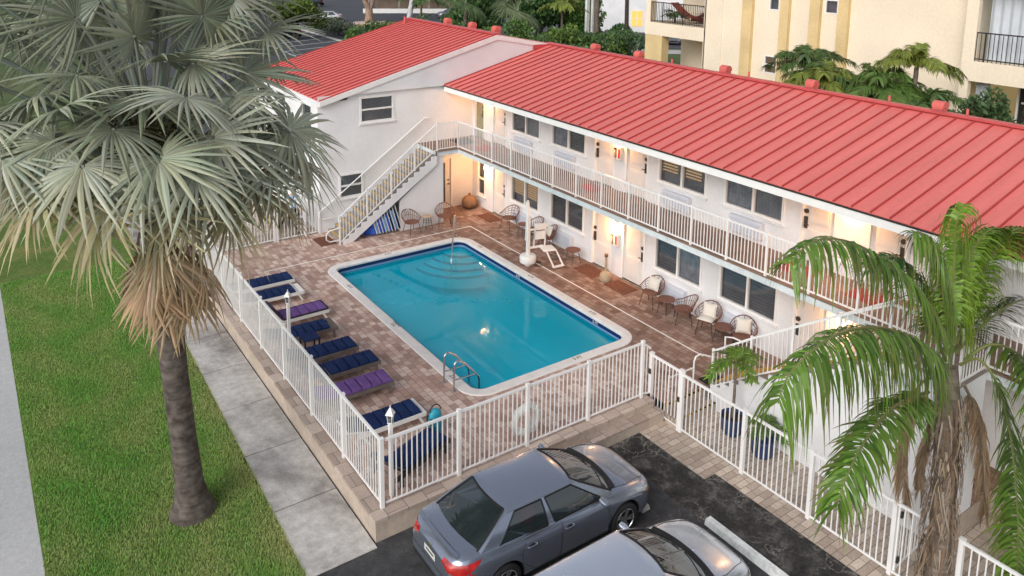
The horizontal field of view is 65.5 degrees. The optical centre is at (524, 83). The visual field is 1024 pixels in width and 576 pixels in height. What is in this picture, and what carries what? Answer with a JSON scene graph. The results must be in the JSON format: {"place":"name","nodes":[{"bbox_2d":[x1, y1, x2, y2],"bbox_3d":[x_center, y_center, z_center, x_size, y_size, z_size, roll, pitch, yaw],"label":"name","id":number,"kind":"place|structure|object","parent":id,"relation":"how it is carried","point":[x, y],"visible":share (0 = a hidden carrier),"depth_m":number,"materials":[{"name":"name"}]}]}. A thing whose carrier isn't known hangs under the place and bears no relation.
{"place":"outdoors","nodes":[
{"label":"outdoors","id":0,"kind":"place"},
{"bbox_2d":[0,290,44,575],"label":"road","id":1,"kind":"structure","parent":0,"point":[20,551],"depth_m":16.09,"materials":[{"name":"concrete"}]},
{"bbox_2d":[0,210,308,575],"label":"lawn","id":2,"kind":"structure","parent":0,"point":[20,268],"depth_m":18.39,"materials":[{"name":"plant"}]},
{"bbox_2d":[0,0,347,527],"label":"fan palm","id":3,"kind":"object","parent":2,"relation":"on","point":[161,166],"visible":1,"depth_m":13.21,"materials":[{"name":"green plant"}]},
{"bbox_2d":[177,193,318,255],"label":"entry path","id":4,"kind":"structure","parent":0,"point":[259,236],"depth_m":29.33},
{"bbox_2d":[202,204,275,253],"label":"fence","id":5,"kind":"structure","parent":4,"relation":"on","point":[274,233],"depth_m":28.12,"materials":[{"name":"metal"}]},
{"bbox_2d":[125,208,378,575],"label":"sidewalk","id":6,"kind":"structure","parent":0,"point":[325,532],"depth_m":17.09,"materials":[{"name":"concrete"}]},
{"bbox_2d":[0,0,859,575],"bbox_3d":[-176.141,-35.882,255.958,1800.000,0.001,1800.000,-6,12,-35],"label":"ground","id":7,"kind":"structure","parent":0,"point":[8,98],"depth_m":57.16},
{"bbox_2d":[94,0,504,132],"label":"parking","id":8,"kind":"structure","parent":7,"relation":"on","point":[351,11],"depth_m":97.16,"materials":[{"name":"asphalt"}]},
{"bbox_2d":[267,0,327,39],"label":"round tree","id":9,"kind":"object","parent":8,"relation":"on","point":[297,10],"visible":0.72,"depth_m":89.45,"materials":[{"name":"green plant"}]},
{"bbox_2d":[363,0,456,12],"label":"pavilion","id":10,"kind":"structure","parent":8,"relation":"on","point":[387,6],"depth_m":132.93,"materials":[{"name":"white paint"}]},
{"bbox_2d":[198,276,653,542],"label":"retaining wall","id":11,"kind":"structure","parent":7,"relation":"on","point":[379,524],"depth_m":17.26,"materials":[{"name":"concrete"}]},
{"bbox_2d":[195,233,384,508],"bbox_3d":[-6.928,6.271,20.884,0.090,1.455,14.706,-6,12,-35],"label":"pool fence","id":12,"kind":"object","parent":11,"relation":"on","point":[238,308],"visible":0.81,"depth_m":18.26,"materials":[{"name":"metal"}]},
{"bbox_2d":[384,340,650,503],"bbox_3d":[0.175,7.046,17.036,6.898,1.455,0.090,-6,12,-35],"label":"pool fence","id":13,"kind":"object","parent":11,"relation":"on","point":[458,412],"visible":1,"depth_m":16.88,"materials":[{"name":"metal"}]},
{"bbox_2d":[510,402,540,436],"bbox_3d":[0.032,7.007,17.045,0.835,1.240,0.210,-6,12,-35],"label":"life ring","id":14,"kind":"object","parent":13,"relation":"hanging from","point":[519,415],"visible":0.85,"depth_m":17.02,"materials":[{"name":"white plastic"}]},
{"bbox_2d":[647,351,684,431],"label":"pool gate","id":15,"kind":"structure","parent":13,"relation":"attached to","point":[652,356],"depth_m":18.67,"materials":[{"name":"metal"}]},
{"bbox_2d":[441,0,486,26],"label":"sabal palm","id":16,"kind":"object","parent":7,"relation":"on","point":[476,11],"visible":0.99,"depth_m":68.42,"materials":[{"name":"green plant"}]},
{"bbox_2d":[440,0,499,29],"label":"leafy tree","id":17,"kind":"object","parent":7,"relation":"on","point":[487,10],"visible":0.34,"depth_m":78.92,"materials":[{"name":"green plant"}]},
{"bbox_2d":[489,0,540,34],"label":"sabal palm","id":18,"kind":"object","parent":7,"relation":"on","point":[520,15],"visible":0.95,"depth_m":68.25,"materials":[{"name":"green plant"}]},
{"bbox_2d":[501,17,537,40],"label":"garden shrub","id":19,"kind":"object","parent":7,"relation":"on","point":[520,31],"visible":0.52,"depth_m":64.34,"materials":[{"name":"green plant"}]},
{"bbox_2d":[513,0,560,33],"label":"leafy tree","id":20,"kind":"object","parent":7,"relation":"on","point":[543,18],"visible":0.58,"depth_m":82.87,"materials":[{"name":"green plant"}]},
{"bbox_2d":[319,446,769,575],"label":"parking lot","id":21,"kind":"structure","parent":7,"relation":"on","point":[395,555],"depth_m":14.67,"materials":[{"name":"asphalt"}]},
{"bbox_2d":[413,443,648,575],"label":"parked car","id":22,"kind":"object","parent":21,"relation":"on","point":[578,495],"visible":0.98,"depth_m":14.30,"materials":[{"name":"grey paint"}]},
{"bbox_2d":[517,504,535,522],"bbox_3d":[0.028,7.608,14.125,0.340,0.360,0.332,-6,12,-34],"label":"seat","id":23,"kind":"object","parent":22,"relation":"in","point":[527,514],"visible":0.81,"depth_m":14.00,"materials":[{"name":"fabric"}]},
{"bbox_2d":[560,406,664,448],"bbox_3d":[1.827,8.025,17.910,3.400,0.375,0.273,-6,12,-35],"label":"entry step","id":24,"kind":"object","parent":21,"relation":"on","point":[609,436],"visible":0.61,"depth_m":18.14,"materials":[{"name":"concrete"}]},
{"bbox_2d":[532,519,750,575],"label":"parked car","id":25,"kind":"object","parent":21,"relation":"on","point":[677,547],"visible":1,"depth_m":13.08,"materials":[{"name":"silver metal"}]},
{"bbox_2d":[704,516,788,575],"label":"wheel stop","id":26,"kind":"object","parent":21,"relation":"on","point":[762,562],"visible":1,"depth_m":14.76,"materials":[{"name":"concrete"}]},
{"bbox_2d":[542,23,579,45],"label":"garden shrub","id":27,"kind":"object","parent":7,"relation":"on","point":[564,38],"visible":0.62,"depth_m":64.93,"materials":[{"name":"green plant"}]},
{"bbox_2d":[536,0,590,36],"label":"feather palm","id":28,"kind":"object","parent":7,"relation":"on","point":[563,5],"visible":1,"depth_m":74.36,"materials":[{"name":"green plant"}]},
{"bbox_2d":[556,0,606,31],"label":"leafy tree","id":29,"kind":"object","parent":7,"relation":"on","point":[574,18],"visible":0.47,"depth_m":86.82,"materials":[{"name":"green plant"}]},
{"bbox_2d":[568,31,604,50],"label":"garden shrub","id":30,"kind":"object","parent":7,"relation":"on","point":[584,40],"visible":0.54,"depth_m":64.43,"materials":[{"name":"green plant"}]},
{"bbox_2d":[601,26,644,54],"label":"garden shrub","id":31,"kind":"object","parent":7,"relation":"on","point":[627,41],"visible":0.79,"depth_m":63.77,"materials":[{"name":"green plant"}]},
{"bbox_2d":[254,17,1023,501],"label":"motel building","id":32,"kind":"structure","parent":7,"relation":"on","point":[798,163],"depth_m":23.72,"materials":[{"name":"white paint"}]},
{"bbox_2d":[276,193,320,241],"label":"office gate","id":33,"kind":"structure","parent":32,"relation":"attached to","point":[304,220],"depth_m":28.93,"materials":[{"name":"metal"}]},
{"bbox_2d":[338,171,364,200],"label":"window","id":34,"kind":"structure","parent":32,"relation":"in","point":[356,189],"depth_m":29.92,"materials":[{"name":"white paint"}]},
{"bbox_2d":[359,94,395,125],"bbox_3d":[-5.642,0.928,30.086,1.490,1.090,0.360,-6,12,-35],"label":"window","id":35,"kind":"structure","parent":32,"relation":"in","point":[375,109],"depth_m":30.08,"materials":[{"name":"white paint"}]},
{"bbox_2d":[436,121,456,150],"bbox_3d":[-2.973,1.966,30.218,0.875,1.100,0.060,-6,12,-35],"label":"balcony railing","id":36,"kind":"object","parent":32,"relation":"attached to","point":[437,124],"visible":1,"depth_m":30.16,"materials":[{"name":"metal"}]},
{"bbox_2d":[443,157,452,206],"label":"door","id":37,"kind":"structure","parent":32,"relation":"in","point":[447,161],"depth_m":32.35,"materials":[{"name":"beige paint"}]},
{"bbox_2d":[474,101,484,139],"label":"door","id":38,"kind":"structure","parent":32,"relation":"in","point":[479,116],"depth_m":32.19,"materials":[{"name":"beige paint"}]},
{"bbox_2d":[476,162,485,198],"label":"window","id":39,"kind":"structure","parent":32,"relation":"in","point":[479,177],"depth_m":32.55,"materials":[{"name":"white paint"}]},
{"bbox_2d":[491,168,505,217],"bbox_3d":[-1.010,4.202,31.410,0.180,2.096,0.980,-6,12,-35],"label":"door","id":40,"kind":"structure","parent":32,"relation":"in","point":[498,177],"depth_m":31.50,"materials":[{"name":"beige paint"}]},
{"bbox_2d":[492,107,506,147],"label":"door","id":41,"kind":"structure","parent":32,"relation":"in","point":[499,116],"depth_m":31.01,"materials":[{"name":"beige paint"}]},
{"bbox_2d":[509,176,539,215],"bbox_3d":[0.098,4.047,29.998,0.360,1.295,1.920,-6,12,-35],"label":"window","id":42,"kind":"structure","parent":32,"relation":"in","point":[524,191],"depth_m":30.14,"materials":[{"name":"white paint"}]},
{"bbox_2d":[510,112,540,142],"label":"window","id":43,"kind":"structure","parent":32,"relation":"in","point":[529,128],"depth_m":29.52,"materials":[{"name":"glass"}]},
{"bbox_2d":[552,228,573,247],"bbox_3d":[1.331,5.474,28.097,0.163,0.440,1.080,-6,12,-35],"label":"air conditioner","id":44,"kind":"object","parent":32,"relation":"attached to","point":[563,239],"visible":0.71,"depth_m":27.94,"materials":[{"name":"metal"}]},
{"bbox_2d":[553,150,575,169],"bbox_3d":[1.374,2.642,27.605,0.163,0.440,1.080,-6,12,-35],"label":"air conditioner","id":45,"kind":"object","parent":32,"relation":"attached to","point":[565,156],"visible":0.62,"depth_m":27.47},
{"bbox_2d":[548,193,583,236],"bbox_3d":[1.566,4.423,27.960,0.360,1.295,2.000,-6,12,-35],"label":"window","id":46,"kind":"structure","parent":32,"relation":"in","point":[567,212],"depth_m":28.02,"materials":[{"name":"glass"}]},
{"bbox_2d":[549,125,586,158],"bbox_3d":[1.608,1.650,27.478,0.360,1.415,2.000,-6,12,-35],"label":"window","id":47,"kind":"structure","parent":32,"relation":"in","point":[574,143],"depth_m":27.61,"materials":[{"name":"glass"}]},
{"bbox_2d":[589,211,612,272],"bbox_3d":[2.563,5.117,26.451,0.180,2.096,1.020,-6,12,-35],"label":"door","id":48,"kind":"structure","parent":32,"relation":"in","point":[601,229],"depth_m":26.54,"materials":[{"name":"beige paint"}]},
{"bbox_2d":[593,138,614,188],"bbox_3d":[2.605,2.285,25.959,0.180,2.096,1.020,-6,12,-35],"label":"door","id":49,"kind":"structure","parent":32,"relation":"in","point":[604,161],"depth_m":26.05,"materials":[{"name":"beige paint"}]},
{"bbox_2d":[619,224,645,289],"bbox_3d":[3.447,5.343,25.223,0.180,2.096,1.040,-6,12,-35],"label":"door","id":50,"kind":"structure","parent":32,"relation":"in","point":[633,240],"depth_m":25.29,"materials":[{"name":"beige paint"}]},
{"bbox_2d":[624,148,648,201],"bbox_3d":[3.490,2.511,24.731,0.180,2.096,1.040,-6,12,-35],"label":"door","id":51,"kind":"structure","parent":32,"relation":"in","point":[636,163],"depth_m":24.81,"materials":[{"name":"beige paint"}]},
{"bbox_2d":[658,279,686,304],"bbox_3d":[4.401,6.261,23.836,0.163,0.440,1.080,-6,12,-35],"label":"air conditioner","id":52,"kind":"object","parent":32,"relation":"attached to","point":[675,292],"visible":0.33,"depth_m":23.67,"materials":[{"name":"metal"}]},
{"bbox_2d":[661,189,691,212],"bbox_3d":[4.443,3.428,23.344,0.163,0.440,1.080,-6,12,-35],"label":"air conditioner","id":53,"kind":"object","parent":32,"relation":"attached to","point":[677,196],"visible":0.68,"depth_m":23.21,"materials":[{"name":"metal"}]},
{"bbox_2d":[651,238,702,292],"bbox_3d":[4.638,5.210,23.695,0.360,1.295,2.010,-6,12,-35],"label":"window","id":54,"kind":"structure","parent":32,"relation":"in","point":[683,263],"depth_m":23.65,"materials":[{"name":"white paint"}]},
{"bbox_2d":[655,158,707,200],"bbox_3d":[4.680,2.437,23.213,0.360,1.415,2.010,-6,12,-35],"label":"window","id":55,"kind":"structure","parent":32,"relation":"in","point":[683,179],"depth_m":23.30,"materials":[{"name":"white paint"}]},
{"bbox_2d":[457,120,921,337],"bbox_3d":[2.683,3.267,23.223,0.060,1.100,18.210,-6,12,-35],"label":"balcony railing","id":56,"kind":"object","parent":32,"relation":"attached to","point":[728,219],"visible":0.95,"depth_m":21.80,"materials":[{"name":"metal"}]},
{"bbox_2d":[729,212,764,239],"bbox_3d":[5.918,3.806,21.298,0.163,0.440,1.080,-6,12,-35],"label":"air conditioner","id":57,"kind":"object","parent":32,"relation":"attached to","point":[747,221],"visible":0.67,"depth_m":21.18,"materials":[{"name":"metal"}]},
{"bbox_2d":[715,265,778,327],"bbox_3d":[6.127,5.591,21.629,0.360,1.295,2.060,-6,12,-35],"label":"window","id":58,"kind":"structure","parent":32,"relation":"in","point":[746,291],"depth_m":21.64,"materials":[{"name":"white paint"}]},
{"bbox_2d":[721,179,784,227],"bbox_3d":[6.168,2.818,21.147,0.360,1.415,2.060,-6,12,-35],"label":"window","id":59,"kind":"structure","parent":32,"relation":"in","point":[755,203],"depth_m":21.13,"materials":[{"name":"white paint"}]},
{"bbox_2d":[789,297,828,360],"bbox_3d":[7.173,6.298,20.051,0.180,2.096,1.010,-6,12,-35],"label":"door","id":60,"kind":"structure","parent":32,"relation":"in","point":[808,313],"depth_m":20.13,"materials":[{"name":"beige paint"}]},
{"bbox_2d":[797,203,837,271],"bbox_3d":[7.215,3.466,19.559,0.180,2.096,1.010,-6,12,-35],"label":"door","id":61,"kind":"structure","parent":32,"relation":"in","point":[814,221],"depth_m":19.63,"materials":[{"name":"beige paint"}]},
{"bbox_2d":[862,224,908,297],"bbox_3d":[8.256,3.732,18.115,0.180,2.096,0.970,-6,12,-35],"label":"door","id":62,"kind":"structure","parent":32,"relation":"in","point":[879,239],"depth_m":18.16,"materials":[{"name":"beige paint"}]},
{"bbox_2d":[888,301,1023,385],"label":"balcony railing","id":63,"kind":"object","parent":32,"relation":"attached to","point":[961,368],"visible":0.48,"depth_m":14.64,"materials":[{"name":"metal"}]},
{"bbox_2d":[611,433,858,575],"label":"parking patch","id":64,"kind":"object","parent":7,"relation":"on","point":[780,544],"visible":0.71,"depth_m":15.84,"materials":[{"name":"asphalt"}]},
{"bbox_2d":[760,43,858,88],"bbox_3d":[11.249,2.119,32.019,3.477,7.362,4.548,-6,12,-35],"label":"feather palm","id":65,"kind":"object","parent":7,"relation":"on","point":[805,56],"visible":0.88,"depth_m":31.02,"materials":[{"name":"green plant"}]},
{"bbox_2d":[780,59,854,92],"bbox_3d":[11.206,2.474,31.226,3.072,6.932,3.315,4,10,17],"label":"feather palm","id":66,"kind":"object","parent":7,"relation":"on","point":[796,78],"visible":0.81,"depth_m":29.94,"materials":[{"name":"green plant"}]},
{"bbox_2d":[665,386,998,538],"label":"deck side","id":67,"kind":"structure","parent":7,"relation":"on","point":[967,518],"depth_m":15.50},
{"bbox_2d":[825,62,927,93],"bbox_3d":[13.257,2.638,30.345,4.277,6.971,3.802,-6,12,-35],"label":"feather palm","id":68,"kind":"object","parent":7,"relation":"on","point":[906,78],"visible":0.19,"depth_m":29.07,"materials":[{"name":"green plant"}]},
{"bbox_2d":[847,69,929,105],"bbox_3d":[12.736,2.889,28.832,3.451,6.980,3.658,-6,12,-35],"label":"feather palm","id":69,"kind":"object","parent":7,"relation":"on","point":[878,80],"visible":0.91,"depth_m":27.85,"materials":[{"name":"green plant"}]},
{"bbox_2d":[873,42,968,87],"bbox_3d":[14.235,2.372,29.454,3.244,7.830,3.105,-6,12,-35],"label":"feather palm","id":70,"kind":"object","parent":7,"relation":"on","point":[917,56],"visible":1,"depth_m":28.48,"materials":[{"name":"green plant"}]},
{"bbox_2d":[902,87,966,112],"bbox_3d":[13.773,3.233,28.552,3.763,6.428,3.767,-6,12,-35],"label":"feather palm","id":71,"kind":"object","parent":7,"relation":"on","point":[940,94],"visible":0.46,"depth_m":27.11,"materials":[{"name":"green plant"}]},
{"bbox_2d":[957,86,1010,119],"bbox_3d":[14.761,3.427,26.285,1.520,6.855,1.620,-6,12,-35],"label":"leafy shrub","id":72,"kind":"object","parent":7,"relation":"on","point":[974,103],"visible":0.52,"depth_m":25.52,"materials":[{"name":"green plant"}]},
{"bbox_2d":[971,103,1022,123],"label":"leafy shrub","id":73,"kind":"object","parent":7,"relation":"on","point":[1008,119],"visible":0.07,"depth_m":25.20,"materials":[{"name":"green plant"}]},
{"bbox_2d":[585,0,593,43],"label":"white column","id":74,"kind":"structure","parent":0,"point":[587,8],"depth_m":79.41,"materials":[{"name":"paint"}]},
{"bbox_2d":[499,17,680,48],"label":"street","id":75,"kind":"structure","parent":0,"point":[674,46],"depth_m":100.32,"materials":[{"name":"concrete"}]},
{"bbox_2d":[599,0,682,31],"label":"white house","id":76,"kind":"structure","parent":75,"relation":"on","point":[614,10],"depth_m":104.60,"materials":[{"name":"paint"}]},
{"bbox_2d":[209,205,1001,519],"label":"pool deck","id":77,"kind":"structure","parent":0,"point":[413,374],"depth_m":21.63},
{"bbox_2d":[228,271,294,293],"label":"sun lounger","id":78,"kind":"object","parent":77,"relation":"on","point":[276,279],"visible":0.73,"depth_m":24.42,"materials":[{"name":"fabric"}]},
{"bbox_2d":[236,283,304,308],"bbox_3d":[-7.567,6.325,23.616,1.868,0.422,0.660,-6,12,-34],"label":"sun lounger","id":79,"kind":"object","parent":77,"relation":"on","point":[274,294],"visible":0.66,"depth_m":23.61,"materials":[{"name":"fabric"}]},
{"bbox_2d":[264,300,328,327],"bbox_3d":[-6.456,6.386,22.429,1.707,0.742,0.660,-6,12,-35],"label":"sun lounger","id":80,"kind":"object","parent":77,"relation":"on","point":[308,310],"visible":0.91,"depth_m":22.40,"materials":[{"name":"fabric"}]},
{"bbox_2d":[266,317,337,344],"bbox_3d":[-6.033,6.687,21.417,1.862,0.479,0.660,-6,12,-34],"label":"sun lounger","id":81,"kind":"object","parent":77,"relation":"on","point":[320,326],"visible":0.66,"depth_m":21.48,"materials":[{"name":"fabric"}]},
{"bbox_2d":[281,336,358,366],"bbox_3d":[-5.243,6.872,20.357,1.857,0.501,0.660,-6,12,-35],"label":"sun lounger","id":82,"kind":"object","parent":77,"relation":"on","point":[333,348],"visible":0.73,"depth_m":20.36,"materials":[{"name":"fabric"}]},
{"bbox_2d":[300,349,380,384],"bbox_3d":[-4.556,7.024,19.672,1.865,0.456,0.660,-6,12,-34],"label":"sun lounger","id":83,"kind":"object","parent":77,"relation":"on","point":[349,364],"visible":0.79,"depth_m":19.66,"materials":[{"name":"fabric"}]},
{"bbox_2d":[314,369,394,407],"bbox_3d":[-4.066,7.196,18.753,1.866,0.446,0.660,-6,12,-34],"label":"sun lounger","id":84,"kind":"object","parent":77,"relation":"on","point":[366,383],"visible":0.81,"depth_m":18.74,"materials":[{"name":"fabric"}]},
{"bbox_2d":[319,117,436,244],"bbox_3d":[-5.394,3.532,29.658,4.891,3.894,1.517,-6,12,-35],"label":"outdoor staircase","id":85,"kind":"structure","parent":77,"relation":"on","point":[393,188],"depth_m":29.41,"materials":[{"name":"metal"}]},
{"bbox_2d":[337,398,426,444],"bbox_3d":[-3.147,7.409,17.515,1.859,0.506,0.660,-6,12,-35],"label":"sun lounger","id":86,"kind":"object","parent":77,"relation":"on","point":[408,410],"visible":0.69,"depth_m":17.52,"materials":[{"name":"fabric"}]},
{"bbox_2d":[385,405,394,496],"bbox_3d":[-2.582,7.066,15.328,0.156,1.920,0.156,3,10,9],"label":"lamp post","id":87,"kind":"object","parent":77,"relation":"on","point":[391,412],"visible":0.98,"depth_m":15.27,"materials":[{"name":"white metal"}]},
{"bbox_2d":[371,428,450,487],"bbox_3d":[-2.343,7.534,16.292,0.660,0.674,1.759,8,12,34],"label":"sun lounger","id":88,"kind":"object","parent":77,"relation":"on","point":[386,460],"visible":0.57,"depth_m":16.31,"materials":[{"name":"fabric"}]},
{"bbox_2d":[399,156,442,230],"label":"stair wall","id":89,"kind":"structure","parent":77,"relation":"on","point":[423,195],"depth_m":30.15,"materials":[{"name":"white paint"}]},
{"bbox_2d":[426,404,441,432],"bbox_3d":[-1.956,7.323,17.359,0.320,0.732,0.240,-6,12,-35],"label":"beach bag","id":90,"kind":"object","parent":77,"relation":"on","point":[435,413],"visible":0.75,"depth_m":17.28,"materials":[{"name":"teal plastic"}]},
{"bbox_2d":[328,237,631,395],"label":"swimming pool","id":91,"kind":"structure","parent":77,"relation":"in","point":[481,310],"depth_m":25.58,"materials":[{"name":"liquid"}]},
{"bbox_2d":[442,351,479,391],"bbox_3d":[-1.554,7.390,19.568,0.830,1.660,0.597,-6,12,-35],"label":"pool ladder","id":92,"kind":"object","parent":91,"relation":"attached to","point":[468,375],"visible":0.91,"depth_m":19.46,"materials":[{"name":"silver metal"}]},
{"bbox_2d":[264,226,701,355],"bbox_3d":[-1.888,6.646,23.421,7.860,0.016,11.750,-6,12,-35],"label":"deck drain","id":93,"kind":"object","parent":77,"relation":"on","point":[518,253],"visible":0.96,"depth_m":26.16,"materials":[{"name":"white paint"}]},
{"bbox_2d":[520,200,564,267],"bbox_3d":[0.582,5.014,26.451,1.462,2.252,0.834,-1,10,-8],"label":"pool lift","id":94,"kind":"object","parent":77,"relation":"on","point":[527,258],"visible":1,"depth_m":26.55,"materials":[{"name":"white plastic"}]},
{"bbox_2d":[573,264,601,277],"bbox_3d":[2.144,6.191,26.335,0.650,0.014,1.000,-6,12,-35],"label":"doormat","id":95,"kind":"object","parent":77,"relation":"on","point":[588,270],"visible":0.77,"depth_m":26.34,"materials":[{"name":"fabric"}]},
{"bbox_2d":[603,280,637,294],"bbox_3d":[3.026,6.417,25.111,0.650,0.014,0.950,-6,12,-35],"label":"doormat","id":96,"kind":"object","parent":77,"relation":"on","point":[620,287],"visible":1,"depth_m":25.07,"materials":[{"name":"fabric"}]},
{"bbox_2d":[639,275,664,309],"bbox_3d":[3.832,6.229,23.872,0.764,0.838,0.673,10,14,44],"label":"wicker chair","id":97,"kind":"object","parent":77,"relation":"on","point":[651,289],"visible":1,"depth_m":23.82,"materials":[{"name":"fabric"}]},
{"bbox_2d":[673,294,698,325],"bbox_3d":[4.605,6.437,22.738,0.673,0.838,0.764,2,10,4],"label":"wicker chair","id":98,"kind":"object","parent":77,"relation":"on","point":[683,308],"visible":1,"depth_m":22.75,"materials":[{"name":"brown wicker"}]},
{"bbox_2d":[694,300,722,336],"bbox_3d":[5.120,6.542,22.181,0.764,0.838,0.673,8,12,34],"label":"wicker chair","id":99,"kind":"object","parent":77,"relation":"on","point":[708,315],"visible":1,"depth_m":22.10,"materials":[{"name":"fabric"}]},
{"bbox_2d":[728,314,757,347],"bbox_3d":[5.836,6.707,21.290,0.764,0.838,0.673,4,10,19],"label":"wicker chair","id":100,"kind":"object","parent":77,"relation":"on","point":[743,331],"visible":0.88,"depth_m":21.25,"materials":[{"name":"fabric"}]},
{"bbox_2d":[710,295,987,539],"bbox_3d":[6.457,6.141,17.277,1.080,4.442,6.152,-6,12,-35],"label":"outdoor staircase","id":101,"kind":"structure","parent":77,"relation":"on","point":[747,393],"depth_m":16.48,"materials":[{"name":"concrete"}]},
{"bbox_2d":[639,392,1023,575],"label":"side path","id":102,"kind":"structure","parent":0,"point":[698,458],"depth_m":16.05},
{"bbox_2d":[666,388,715,428],"bbox_3d":[3.954,7.782,18.966,1.300,0.556,0.400,-6,12,-35],"label":"gate step","id":103,"kind":"object","parent":102,"relation":"on","point":[672,418],"visible":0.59,"depth_m":18.90,"materials":[{"name":"beige stone"}]},
{"bbox_2d":[703,344,769,437],"bbox_3d":[4.810,7.045,18.205,1.475,2.094,1.484,5,11,21],"label":"potted palm","id":104,"kind":"object","parent":102,"relation":"on","point":[737,354],"visible":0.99,"depth_m":18.03,"materials":[{"name":"green plant"}]},
{"bbox_2d":[747,413,788,459],"bbox_3d":[5.321,7.798,17.566,1.036,0.818,0.974,4,10,17],"label":"potted plant","id":105,"kind":"object","parent":102,"relation":"on","point":[769,419],"visible":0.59,"depth_m":17.37,"materials":[{"name":"green plant"}]},
{"bbox_2d":[679,372,920,575],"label":"side fence","id":106,"kind":"object","parent":102,"relation":"on","point":[894,519],"visible":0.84,"depth_m":15.96,"materials":[{"name":"metal"}]},
{"bbox_2d":[893,476,928,571],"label":"side gate","id":107,"kind":"structure","parent":106,"relation":"attached to","point":[896,557],"depth_m":14.41,"materials":[{"name":"metal"}]},
{"bbox_2d":[742,202,1023,575],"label":"feather palm","id":108,"kind":"object","parent":102,"relation":"on","point":[954,298],"visible":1,"depth_m":12.70,"materials":[{"name":"green plant"}]},
{"bbox_2d":[955,536,1022,575],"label":"side fence","id":109,"kind":"object","parent":102,"relation":"on","point":[963,544],"visible":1,"depth_m":13.05,"materials":[{"name":"metal"}]},
{"bbox_2d":[645,0,1023,122],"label":"apartment building","id":110,"kind":"structure","parent":0,"point":[980,43],"depth_m":36.67,"materials":[{"name":"beige paint"}]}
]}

